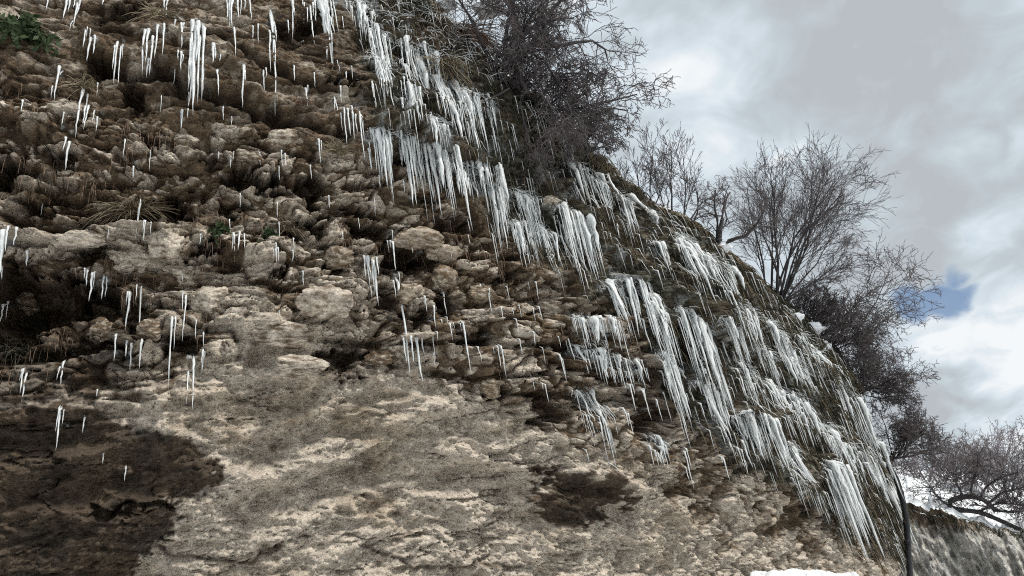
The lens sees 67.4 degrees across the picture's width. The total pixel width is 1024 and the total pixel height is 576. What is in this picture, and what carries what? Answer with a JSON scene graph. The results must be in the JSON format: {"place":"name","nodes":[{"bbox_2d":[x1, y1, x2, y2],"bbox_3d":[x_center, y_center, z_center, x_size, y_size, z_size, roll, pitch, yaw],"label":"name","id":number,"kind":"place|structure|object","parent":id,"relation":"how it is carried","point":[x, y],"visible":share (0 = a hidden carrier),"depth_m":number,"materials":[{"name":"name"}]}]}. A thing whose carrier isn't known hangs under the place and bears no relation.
{"place":"outdoors","nodes":[
{"label":"outdoors","id":0,"kind":"place"},
{"bbox_2d":[0,0,900,575],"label":"cliff","id":1,"kind":"structure","parent":0,"point":[346,462],"depth_m":8.58,"materials":[{"name":"stone"}]},
{"bbox_2d":[15,291,40,315],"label":"boulder","id":2,"kind":"object","parent":1,"relation":"on","point":[26,303],"visible":0.37,"depth_m":8.28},
{"bbox_2d":[0,330,55,369],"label":"dry grass tuft","id":3,"kind":"object","parent":1,"relation":"on","point":[16,353],"visible":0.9,"depth_m":7.48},
{"bbox_2d":[0,7,67,57],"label":"green bush","id":4,"kind":"object","parent":1,"relation":"on","point":[24,26],"visible":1,"depth_m":8.36,"materials":[{"name":"green plant"}]},
{"bbox_2d":[51,230,107,248],"bbox_3d":[-4.345,-0.486,7.718,0.515,0.196,0.233,4,-32,-26],"label":"boulder","id":5,"kind":"object","parent":1,"relation":"on","point":[73,239],"visible":0.99,"depth_m":7.65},
{"bbox_2d":[56,72,104,99],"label":"dry grass tuft","id":6,"kind":"object","parent":1,"relation":"on","point":[87,84],"visible":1,"depth_m":8.46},
{"bbox_2d":[87,317,115,341],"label":"boulder","id":7,"kind":"object","parent":1,"relation":"on","point":[102,326],"visible":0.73,"depth_m":7.50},
{"bbox_2d":[73,185,180,224],"bbox_3d":[-4.047,-0.801,8.106,1.010,0.762,0.442,2,-31,-22],"label":"dry grass tuft","id":8,"kind":"object","parent":1,"relation":"on","point":[127,212],"visible":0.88,"depth_m":8.22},
{"bbox_2d":[109,248,168,279],"bbox_3d":[-3.939,-0.286,8.140,0.497,0.376,0.426,-11,-28,0],"label":"boulder","id":9,"kind":"object","parent":1,"relation":"on","point":[141,261],"visible":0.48,"depth_m":8.00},
{"bbox_2d":[136,318,161,341],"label":"boulder","id":10,"kind":"object","parent":1,"relation":"on","point":[149,329],"visible":0.99,"depth_m":7.45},
{"bbox_2d":[125,0,180,21],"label":"dry grass tuft","id":11,"kind":"object","parent":1,"relation":"on","point":[161,14],"visible":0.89,"depth_m":9.40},
{"bbox_2d":[141,23,165,76],"bbox_3d":[-4.165,-2.781,8.918,0.246,0.939,0.140,-4,-29,-12],"label":"icicle bunch","id":12,"kind":"object","parent":1,"relation":"hanging from","point":[147,30],"visible":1,"depth_m":8.90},
{"bbox_2d":[148,230,184,261],"bbox_3d":[-3.595,-0.430,8.078,0.370,0.329,0.346,-11,-28,0],"label":"boulder","id":13,"kind":"object","parent":1,"relation":"on","point":[161,245],"visible":0.88,"depth_m":7.96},
{"bbox_2d":[162,264,199,288],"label":"boulder","id":14,"kind":"object","parent":1,"relation":"on","point":[177,271],"visible":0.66,"depth_m":8.14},
{"bbox_2d":[188,19,206,107],"bbox_3d":[-3.690,-2.615,8.984,0.196,1.755,0.262,-3,-29,-15],"label":"icicle bunch","id":15,"kind":"object","parent":1,"relation":"hanging from","point":[194,47],"visible":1,"depth_m":8.94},
{"bbox_2d":[190,286,230,314],"bbox_3d":[-3.131,0.160,8.046,0.421,0.349,0.466,-11,-28,0],"label":"boulder","id":16,"kind":"object","parent":1,"relation":"on","point":[206,299],"visible":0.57,"depth_m":7.89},
{"bbox_2d":[199,338,234,359],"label":"boulder","id":17,"kind":"object","parent":1,"relation":"on","point":[214,345],"visible":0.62,"depth_m":7.55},
{"bbox_2d":[234,149,264,165],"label":"boulder","id":18,"kind":"object","parent":1,"relation":"on","point":[244,155],"visible":0.75,"depth_m":8.72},
{"bbox_2d":[268,9,276,92],"bbox_3d":[-2.994,-2.868,9.614,0.102,2.001,0.258,0,-30,-20],"label":"icicle bunch","id":19,"kind":"object","parent":1,"relation":"hanging from","point":[273,25],"visible":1,"depth_m":9.65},
{"bbox_2d":[250,321,314,348],"bbox_3d":[-2.312,0.477,7.735,0.658,0.283,0.319,2,-31,-23],"label":"boulder","id":20,"kind":"object","parent":1,"relation":"on","point":[290,335],"visible":0.96,"depth_m":7.64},
{"bbox_2d":[264,129,303,150],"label":"boulder","id":21,"kind":"object","parent":1,"relation":"on","point":[284,139],"visible":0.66,"depth_m":9.00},
{"bbox_2d":[276,354,329,378],"bbox_3d":[-2.088,0.773,7.664,0.538,0.232,0.269,6,-32,-28],"label":"boulder","id":22,"kind":"object","parent":1,"relation":"on","point":[290,366],"visible":0.98,"depth_m":7.56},
{"bbox_2d":[295,283,353,318],"bbox_3d":[-1.927,0.143,7.954,0.566,0.364,0.423,15,-37,-39],"label":"boulder","id":23,"kind":"object","parent":1,"relation":"on","point":[312,302],"visible":1,"depth_m":7.84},
{"bbox_2d":[317,0,338,68],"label":"ice curtain","id":24,"kind":"object","parent":1,"relation":"attached to","point":[324,10],"visible":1,"depth_m":10.49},
{"bbox_2d":[0,73,672,412],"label":"hanging roots","id":25,"kind":"object","parent":1,"relation":"hanging from","point":[426,268],"visible":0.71,"depth_m":8.36,"materials":[{"name":"plant"}]},
{"bbox_2d":[322,245,354,269],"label":"boulder","id":26,"kind":"object","parent":1,"relation":"on","point":[339,257],"visible":0.88,"depth_m":8.70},
{"bbox_2d":[318,133,363,160],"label":"dry grass tuft","id":27,"kind":"object","parent":1,"relation":"on","point":[339,149],"visible":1,"depth_m":9.14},
{"bbox_2d":[346,0,377,50],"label":"ice curtain","id":28,"kind":"object","parent":1,"relation":"attached to","point":[361,6],"visible":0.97,"depth_m":10.80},
{"bbox_2d":[362,255,378,305],"bbox_3d":[-1.572,-0.099,8.665,0.222,0.734,0.101,-19,-29,14],"label":"icicle bunch","id":29,"kind":"object","parent":1,"relation":"hanging from","point":[366,258],"visible":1,"depth_m":8.69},
{"bbox_2d":[365,15,394,102],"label":"ice curtain","id":30,"kind":"object","parent":1,"relation":"hanging from","point":[376,43],"visible":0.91,"depth_m":10.61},
{"bbox_2d":[362,349,397,366],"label":"boulder","id":31,"kind":"object","parent":1,"relation":"on","point":[383,357],"visible":1,"depth_m":8.30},
{"bbox_2d":[367,49,396,110],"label":"ice curtain","id":32,"kind":"object","parent":1,"relation":"attached to","point":[381,64],"visible":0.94,"depth_m":10.02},
{"bbox_2d":[365,126,401,199],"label":"ice curtain","id":33,"kind":"object","parent":1,"relation":"hanging from","point":[383,143],"visible":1,"depth_m":9.23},
{"bbox_2d":[391,35,425,89],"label":"ice curtain","id":34,"kind":"object","parent":1,"relation":"attached to","point":[408,49],"visible":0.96,"depth_m":10.80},
{"bbox_2d":[396,284,424,304],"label":"boulder","id":35,"kind":"object","parent":1,"relation":"on","point":[406,294],"visible":0.91,"depth_m":8.61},
{"bbox_2d":[393,81,427,127],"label":"ice curtain","id":36,"kind":"object","parent":1,"relation":"attached to","point":[415,99],"visible":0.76,"depth_m":9.91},
{"bbox_2d":[396,53,428,143],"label":"ice curtain","id":37,"kind":"object","parent":1,"relation":"attached to","point":[414,69],"visible":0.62,"depth_m":10.50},
{"bbox_2d":[392,226,444,249],"bbox_3d":[-1.089,-0.586,9.130,0.693,0.302,0.319,5,-32,-27],"label":"boulder","id":38,"kind":"object","parent":1,"relation":"on","point":[420,238],"visible":0.98,"depth_m":9.02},
{"bbox_2d":[344,0,502,84],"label":"frosted stems","id":39,"kind":"object","parent":1,"relation":"on","point":[430,30],"visible":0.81,"depth_m":11.24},
{"bbox_2d":[391,130,456,222],"bbox_3d":[-1.050,-1.342,9.313,0.917,1.308,0.443,12,-36,-36],"label":"ice curtain","id":40,"kind":"object","parent":1,"relation":"attached to","point":[405,148],"visible":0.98,"depth_m":9.38,"materials":[{"name":"ice"}]},
{"bbox_2d":[416,41,442,84],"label":"ice curtain","id":41,"kind":"object","parent":1,"relation":"hanging from","point":[428,53],"visible":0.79,"depth_m":10.78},
{"bbox_2d":[424,112,452,145],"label":"ice curtain","id":42,"kind":"object","parent":1,"relation":"hanging from","point":[434,123],"visible":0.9,"depth_m":9.35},
{"bbox_2d":[428,72,455,128],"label":"ice curtain","id":43,"kind":"object","parent":1,"relation":"attached to","point":[440,87],"visible":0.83,"depth_m":10.42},
{"bbox_2d":[409,49,475,95],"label":"dry grass tuft","id":44,"kind":"object","parent":1,"relation":"on","point":[449,63],"visible":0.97,"depth_m":10.67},
{"bbox_2d":[424,244,463,263],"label":"boulder","id":45,"kind":"object","parent":1,"relation":"on","point":[445,251],"visible":0.85,"depth_m":9.24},
{"bbox_2d":[431,264,457,294],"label":"boulder","id":46,"kind":"object","parent":1,"relation":"on","point":[446,275],"visible":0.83,"depth_m":9.12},
{"bbox_2d":[443,78,471,139],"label":"ice curtain","id":47,"kind":"object","parent":1,"relation":"hanging from","point":[452,104],"visible":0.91,"depth_m":10.33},
{"bbox_2d":[452,144,472,228],"bbox_3d":[-0.605,-1.226,9.197,0.068,1.374,0.139,8,-33,-31],"label":"icicle bunch","id":48,"kind":"object","parent":1,"relation":"hanging from","point":[456,146],"visible":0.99,"depth_m":9.27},
{"bbox_2d":[452,82,488,150],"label":"ice curtain","id":49,"kind":"object","parent":1,"relation":"hanging from","point":[472,108],"visible":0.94,"depth_m":10.35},
{"bbox_2d":[424,1,517,85],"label":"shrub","id":50,"kind":"object","parent":1,"relation":"on","point":[487,44],"visible":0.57,"depth_m":11.81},
{"bbox_2d":[449,148,508,212],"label":"ice curtain","id":51,"kind":"object","parent":1,"relation":"attached to","point":[481,170],"visible":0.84,"depth_m":9.78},
{"bbox_2d":[468,285,497,300],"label":"boulder","id":52,"kind":"object","parent":1,"relation":"on","point":[478,292],"visible":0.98,"depth_m":9.13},
{"bbox_2d":[479,378,499,398],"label":"boulder","id":53,"kind":"object","parent":1,"relation":"on","point":[489,388],"visible":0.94,"depth_m":8.64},
{"bbox_2d":[484,181,512,262],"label":"ice curtain","id":54,"kind":"object","parent":1,"relation":"hanging from","point":[501,205],"visible":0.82,"depth_m":9.95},
{"bbox_2d":[507,218,531,266],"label":"ice curtain","id":55,"kind":"object","parent":1,"relation":"attached to","point":[518,229],"visible":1,"depth_m":9.96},
{"bbox_2d":[511,184,543,260],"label":"ice curtain","id":56,"kind":"object","parent":1,"relation":"attached to","point":[527,205],"visible":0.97,"depth_m":10.38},
{"bbox_2d":[421,0,646,121],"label":"tangled shrub","id":57,"kind":"object","parent":1,"relation":"on","point":[542,20],"visible":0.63,"depth_m":11.37,"materials":[{"name":"brown plant"}]},
{"bbox_2d":[475,85,601,196],"bbox_3d":[0.295,-2.069,10.604,1.816,1.363,1.362,3,-31,-24],"label":"tangled shrub","id":58,"kind":"object","parent":1,"relation":"on","point":[577,136],"visible":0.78,"depth_m":10.52,"materials":[{"name":"brown plant"}]},
{"bbox_2d":[522,220,562,269],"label":"ice curtain","id":59,"kind":"object","parent":1,"relation":"attached to","point":[544,236],"visible":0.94,"depth_m":10.18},
{"bbox_2d":[534,301,563,313],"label":"boulder","id":60,"kind":"object","parent":1,"relation":"on","point":[547,307],"visible":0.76,"depth_m":9.83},
{"bbox_2d":[550,201,606,293],"bbox_3d":[0.884,-0.456,10.334,0.684,1.544,0.405,7,-33,-29],"label":"ice curtain","id":61,"kind":"object","parent":1,"relation":"attached to","point":[586,224],"visible":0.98,"depth_m":10.41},
{"bbox_2d":[478,15,680,154],"bbox_3d":[0.916,-2.959,11.485,3.064,2.181,1.804,5,-32,-26],"label":"tangled shrub","id":62,"kind":"object","parent":1,"relation":"on","point":[571,97],"visible":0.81,"depth_m":11.35,"materials":[{"name":"brown plant"}]},
{"bbox_2d":[551,101,627,159],"bbox_3d":[1.072,-2.483,12.526,1.601,1.404,1.291,-11,-28,0],"label":"tangled shrub","id":63,"kind":"object","parent":1,"relation":"on","point":[607,144],"visible":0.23,"depth_m":12.35,"materials":[{"name":"brown plant"}]},
{"bbox_2d":[562,161,618,231],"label":"ice curtain","id":64,"kind":"object","parent":1,"relation":"attached to","point":[602,180],"visible":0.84,"depth_m":11.42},
{"bbox_2d":[572,387,616,468],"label":"ice curtain","id":65,"kind":"object","parent":1,"relation":"hanging from","point":[596,405],"visible":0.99,"depth_m":9.19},
{"bbox_2d":[569,311,622,358],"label":"ice curtain","id":66,"kind":"object","parent":1,"relation":"attached to","point":[593,320],"visible":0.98,"depth_m":9.43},
{"bbox_2d":[425,0,790,303],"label":"rim grass","id":67,"kind":"structure","parent":1,"relation":"on","point":[697,225],"depth_m":13.16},
{"bbox_2d":[567,343,649,391],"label":"ice curtain","id":68,"kind":"object","parent":1,"relation":"attached to","point":[604,360],"visible":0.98,"depth_m":9.54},
{"bbox_2d":[610,190,649,241],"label":"ice curtain","id":69,"kind":"object","parent":1,"relation":"attached to","point":[626,201],"visible":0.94,"depth_m":11.65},
{"bbox_2d":[358,0,906,571],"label":"ice threads","id":70,"kind":"object","parent":1,"relation":"attached to","point":[702,304],"visible":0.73,"depth_m":11.65,"materials":[{"name":"ice"}]},
{"bbox_2d":[436,0,831,349],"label":"snow","id":71,"kind":"structure","parent":1,"relation":"on","point":[818,327],"depth_m":13.64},
{"bbox_2d":[353,0,920,575],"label":"hanging grass","id":72,"kind":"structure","parent":1,"relation":"attached to","point":[883,516],"depth_m":11.86,"materials":[{"name":"plant"}]},
{"bbox_2d":[599,276,681,382],"bbox_3d":[1.646,0.538,9.911,1.189,1.611,0.401,14,-37,-38],"label":"ice curtain","id":73,"kind":"object","parent":1,"relation":"attached to","point":[655,299],"visible":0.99,"depth_m":10.02,"materials":[{"name":"ice"}]},
{"bbox_2d":[616,118,677,203],"bbox_3d":[2.385,-2.182,13.918,1.291,1.516,1.207,-11,-28,0],"label":"sapling","id":74,"kind":"object","parent":1,"relation":"on","point":[651,162],"visible":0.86,"depth_m":13.95,"materials":[{"name":"brown plant"}]},
{"bbox_2d":[643,434,676,467],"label":"ice curtain","id":75,"kind":"object","parent":1,"relation":"attached to","point":[661,443],"visible":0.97,"depth_m":9.57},
{"bbox_2d":[646,240,673,289],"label":"ice curtain","id":76,"kind":"object","parent":1,"relation":"attached to","point":[661,245],"visible":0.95,"depth_m":11.42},
{"bbox_2d":[627,121,703,214],"bbox_3d":[3.123,-2.123,14.509,1.474,1.807,1.477,3,-31,-25],"label":"sapling","id":77,"kind":"object","parent":1,"relation":"on","point":[670,186],"visible":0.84,"depth_m":14.52,"materials":[{"name":"brown plant"}]},
{"bbox_2d":[652,347,699,447],"bbox_3d":[2.180,1.397,10.149,0.361,1.593,1.132,-20,-30,17],"label":"ice curtain","id":78,"kind":"object","parent":1,"relation":"attached to","point":[673,371],"visible":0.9,"depth_m":9.85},
{"bbox_2d":[669,231,716,302],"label":"ice curtain","id":79,"kind":"object","parent":1,"relation":"hanging from","point":[691,246],"visible":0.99,"depth_m":11.66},
{"bbox_2d":[673,305,740,432],"bbox_3d":[2.660,1.122,10.464,0.480,1.781,1.171,-24,-31,24],"label":"ice curtain","id":80,"kind":"object","parent":1,"relation":"attached to","point":[704,336],"visible":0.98,"depth_m":10.54,"materials":[{"name":"ice"}]},
{"bbox_2d":[690,378,732,449],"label":"ice curtain","id":81,"kind":"object","parent":1,"relation":"attached to","point":[724,415],"visible":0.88,"depth_m":10.53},
{"bbox_2d":[696,249,731,295],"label":"ice curtain","id":82,"kind":"object","parent":1,"relation":"attached to","point":[709,259],"visible":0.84,"depth_m":11.86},
{"bbox_2d":[646,172,785,244],"bbox_3d":[3.143,-1.410,13.805,3.064,1.949,1.253,-19,-29,16],"label":"dark little tree","id":83,"kind":"object","parent":1,"relation":"on","point":[719,227],"visible":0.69,"depth_m":13.50,"materials":[{"name":"brown plant"}]},
{"bbox_2d":[716,259,744,311],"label":"ice curtain","id":84,"kind":"object","parent":1,"relation":"hanging from","point":[734,270],"visible":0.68,"depth_m":12.22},
{"bbox_2d":[712,315,752,383],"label":"ice curtain","id":85,"kind":"object","parent":1,"relation":"attached to","point":[734,333],"visible":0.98,"depth_m":10.98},
{"bbox_2d":[729,356,766,410],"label":"ice curtain","id":86,"kind":"object","parent":1,"relation":"attached to","point":[751,385],"visible":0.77,"depth_m":11.41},
{"bbox_2d":[731,302,765,362],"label":"ice curtain","id":87,"kind":"object","parent":1,"relation":"hanging from","point":[750,315],"visible":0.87,"depth_m":11.86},
{"bbox_2d":[723,409,793,478],"bbox_3d":[3.571,2.217,10.833,1.857,1.143,0.520,17,-39,-41],"label":"ice curtain","id":88,"kind":"object","parent":1,"relation":"attached to","point":[773,427],"visible":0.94,"depth_m":10.74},
{"bbox_2d":[748,342,785,388],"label":"ice curtain","id":89,"kind":"object","parent":1,"relation":"attached to","point":[770,356],"visible":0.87,"depth_m":12.29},
{"bbox_2d":[761,317,805,385],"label":"ice curtain","id":90,"kind":"object","parent":1,"relation":"hanging from","point":[776,335],"visible":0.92,"depth_m":12.72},
{"bbox_2d":[759,375,808,450],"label":"ice curtain","id":91,"kind":"object","parent":1,"relation":"attached to","point":[772,385],"visible":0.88,"depth_m":11.97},
{"bbox_2d":[775,348,818,408],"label":"ice curtain","id":92,"kind":"object","parent":1,"relation":"attached to","point":[803,366],"visible":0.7,"depth_m":13.02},
{"bbox_2d":[780,388,829,455],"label":"ice curtain","id":93,"kind":"object","parent":1,"relation":"attached to","point":[805,404],"visible":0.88,"depth_m":12.39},
{"bbox_2d":[783,441,829,519],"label":"ice curtain","id":94,"kind":"object","parent":1,"relation":"attached to","point":[799,466],"visible":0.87,"depth_m":11.64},
{"bbox_2d":[722,123,900,301],"bbox_3d":[6.102,-1.545,16.296,4.037,3.538,4.214,10,-34,-33],"label":"bare tree","id":95,"kind":"object","parent":1,"relation":"on","point":[805,230],"visible":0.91,"depth_m":16.04,"materials":[{"name":"brown plant"}]},
{"bbox_2d":[794,331,840,395],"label":"ice curtain","id":96,"kind":"object","parent":1,"relation":"attached to","point":[819,355],"visible":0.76,"depth_m":14.04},
{"bbox_2d":[818,422,853,468],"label":"ice curtain","id":97,"kind":"object","parent":1,"relation":"attached to","point":[835,434],"visible":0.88,"depth_m":12.65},
{"bbox_2d":[819,456,885,566],"bbox_3d":[5.474,3.615,12.331,0.453,1.897,2.777,-25,-31,25],"label":"ice curtain","id":98,"kind":"object","parent":1,"relation":"attached to","point":[848,486],"visible":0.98,"depth_m":11.95,"materials":[{"name":"ice"}]},
{"bbox_2d":[828,380,883,478],"bbox_3d":[7.019,2.829,15.243,0.478,2.421,4.233,-27,-32,27],"label":"ice curtain","id":99,"kind":"object","parent":1,"relation":"attached to","point":[866,416],"visible":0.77,"depth_m":15.00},
{"bbox_2d":[773,227,944,397],"bbox_3d":[7.708,0.563,16.967,3.424,3.416,3.876,-31,-34,33],"label":"thicket","id":100,"kind":"object","parent":1,"relation":"on","point":[824,311],"visible":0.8,"depth_m":16.57,"materials":[{"name":"brown plant"}]},
{"bbox_2d":[843,442,890,502],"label":"ice curtain","id":101,"kind":"object","parent":1,"relation":"attached to","point":[879,480],"visible":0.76,"depth_m":13.94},
{"bbox_2d":[861,415,904,500],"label":"ice curtain","id":102,"kind":"object","parent":1,"relation":"attached to","point":[882,445],"visible":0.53,"depth_m":15.49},
{"bbox_2d":[840,337,940,423],"bbox_3d":[8.976,1.957,18.849,2.382,2.259,2.510,0,-30,-20],"label":"thicket","id":103,"kind":"object","parent":1,"relation":"on","point":[891,385],"visible":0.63,"depth_m":18.81,"materials":[{"name":"brown plant"}]},
{"bbox_2d":[887,465,912,575],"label":"black pipe","id":104,"kind":"object","parent":1,"relation":"hanging from","point":[907,540],"visible":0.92,"depth_m":15.87,"materials":[{"name":"rubber"}]},
{"bbox_2d":[885,473,921,555],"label":"ice curtain","id":105,"kind":"object","parent":1,"relation":"attached to","point":[893,496],"visible":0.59,"depth_m":16.19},
{"bbox_2d":[863,398,967,484],"bbox_3d":[9.680,3.635,19.019,2.187,2.134,2.750,-31,-34,32],"label":"thicket","id":106,"kind":"object","parent":1,"relation":"on","point":[909,432],"visible":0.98,"depth_m":18.79,"materials":[{"name":"brown plant"}]},
{"bbox_2d":[436,0,1023,487],"label":"sky","id":107,"kind":"structure","parent":0,"point":[938,85],"materials":[{"name":"grey"}]},
{"bbox_2d":[894,465,1023,533],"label":"snow slope","id":108,"kind":"structure","parent":0,"point":[920,501],"depth_m":27.35,"materials":[{"name":"snow"}]},
{"bbox_2d":[904,430,1002,481],"bbox_3d":[18.255,6.818,31.809,4.121,2.361,2.305,-3,-29,-14],"label":"bush","id":109,"kind":"object","parent":108,"relation":"on","point":[925,465],"visible":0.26,"depth_m":31.71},
{"bbox_2d":[902,431,1023,531],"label":"bowed shrub","id":110,"kind":"object","parent":108,"relation":"on","point":[1005,499],"visible":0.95,"depth_m":25.92,"materials":[{"name":"brown plant"}]},
{"bbox_2d":[916,415,1023,485],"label":"bush","id":111,"kind":"object","parent":108,"relation":"on","point":[990,445],"visible":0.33,"depth_m":30.95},
{"bbox_2d":[936,423,1023,492],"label":"bush","id":112,"kind":"object","parent":108,"relation":"on","point":[1012,453],"visible":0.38,"depth_m":30.30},
{"bbox_2d":[949,417,1023,497],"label":"bush","id":113,"kind":"object","parent":108,"relation":"on","point":[975,445],"visible":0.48,"depth_m":29.69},
{"bbox_2d":[897,503,1023,575],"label":"cliff","id":114,"kind":"structure","parent":0,"point":[944,549],"depth_m":24.18,"materials":[{"name":"stone"}]},
{"bbox_2d":[906,502,1023,543],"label":"bank grass","id":115,"kind":"structure","parent":114,"relation":"on","point":[969,522],"depth_m":24.57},
{"bbox_3d":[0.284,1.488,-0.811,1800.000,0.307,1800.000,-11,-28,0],"label":"ground","id":116,"kind":"structure","parent":0,"visible":0},
{"bbox_2d":[750,568,858,575],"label":"snow bank","id":117,"kind":"structure","parent":116,"relation":"on","point":[793,572],"depth_m":9.36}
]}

